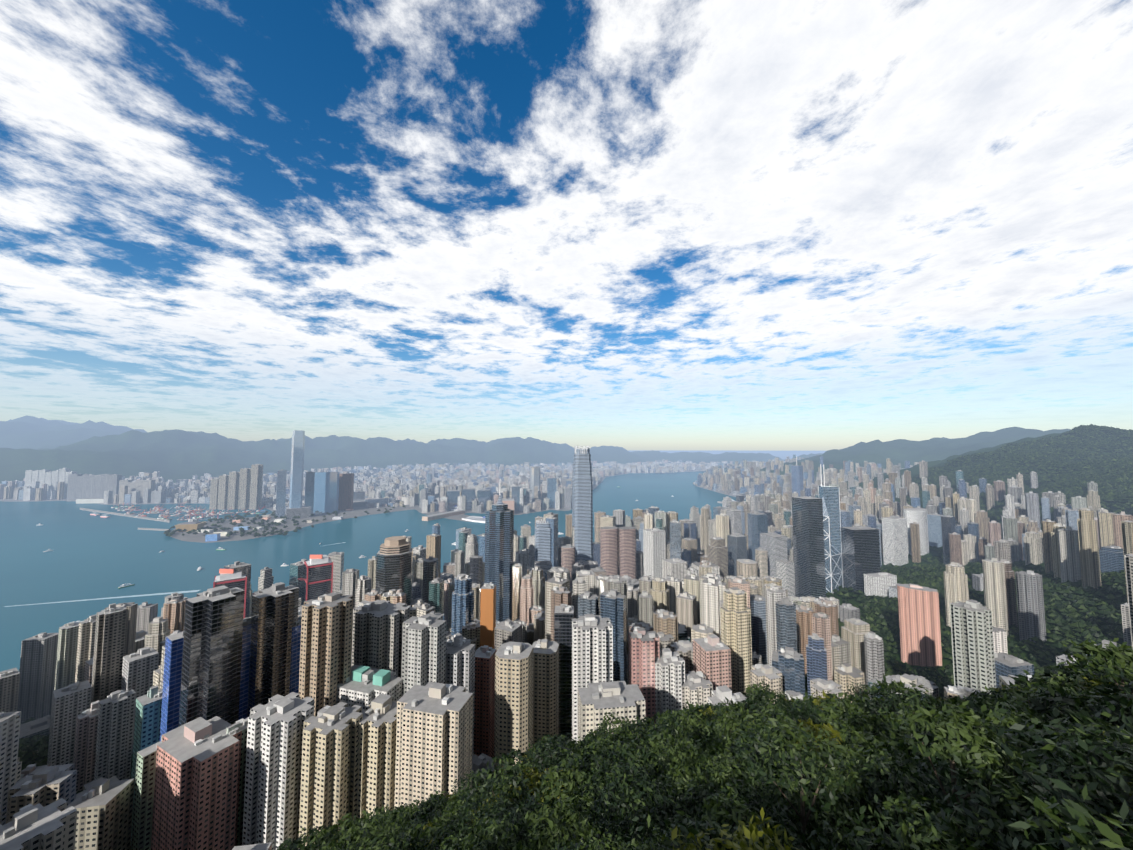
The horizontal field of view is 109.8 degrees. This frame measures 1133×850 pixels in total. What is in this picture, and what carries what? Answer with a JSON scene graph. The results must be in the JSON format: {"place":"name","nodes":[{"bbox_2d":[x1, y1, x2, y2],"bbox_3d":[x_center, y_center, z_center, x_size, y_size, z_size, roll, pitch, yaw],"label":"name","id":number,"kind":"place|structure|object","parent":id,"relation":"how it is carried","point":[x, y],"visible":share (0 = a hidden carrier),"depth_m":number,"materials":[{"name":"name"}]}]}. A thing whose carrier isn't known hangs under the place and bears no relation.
{"place":"outdoors","nodes":[
{"label":"outdoors","id":0,"kind":"place"},
{"bbox_2d":[0,450,825,671],"bbox_3d":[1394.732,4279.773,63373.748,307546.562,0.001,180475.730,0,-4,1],"label":"sea","id":1,"kind":"structure","parent":0,"point":[89,556],"depth_m":1655.20,"materials":[{"name":"blue liquid"}]},
{"bbox_2d":[5,486,745,622],"bbox_3d":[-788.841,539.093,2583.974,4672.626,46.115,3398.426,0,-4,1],"label":"harbour boats","id":2,"kind":"object","parent":1,"relation":"on","point":[157,510],"visible":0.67,"depth_m":2394.22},
{"bbox_2d":[0,415,1132,849],"bbox_3d":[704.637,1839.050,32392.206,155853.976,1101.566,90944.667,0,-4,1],"label":"ground","id":3,"kind":"structure","parent":0,"point":[36,443],"depth_m":5166.96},
{"bbox_2d":[7,449,928,597],"bbox_3d":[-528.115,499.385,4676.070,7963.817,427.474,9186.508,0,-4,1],"label":"skyscrapers","id":4,"kind":"structure","parent":3,"relation":"on","point":[620,556],"depth_m":1188.92,"materials":[{"name":"grey glass"}]},
{"bbox_2d":[1,430,1124,784],"bbox_3d":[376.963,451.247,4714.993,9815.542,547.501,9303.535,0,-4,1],"label":"skyscrapers","id":5,"kind":"structure","parent":3,"relation":"on","point":[223,662],"depth_m":735.85,"materials":[{"name":"glass"}]},
{"bbox_2d":[0,446,1132,849],"bbox_3d":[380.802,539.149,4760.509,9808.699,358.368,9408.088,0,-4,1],"label":"city buildings","id":6,"kind":"structure","parent":3,"relation":"on","point":[276,785],"depth_m":375.95,"materials":[{"name":"beige concrete"}]},
{"bbox_2d":[18,424,1132,849],"bbox_3d":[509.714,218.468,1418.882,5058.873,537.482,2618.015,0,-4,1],"label":"trees","id":7,"kind":"object","parent":3,"relation":"on","point":[1044,456],"visible":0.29,"depth_m":1117.81,"materials":[{"name":"green plant"}]},
{"bbox_2d":[277,638,1132,849],"bbox_3d":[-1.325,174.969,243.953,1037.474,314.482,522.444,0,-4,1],"label":"trees","id":8,"kind":"object","parent":3,"relation":"on","point":[1019,728],"depth_m":33.58,"materials":[{"name":"green plant"}]},
{"bbox_2d":[0,0,1132,450],"label":"sky","id":9,"kind":"structure","parent":0,"point":[737,225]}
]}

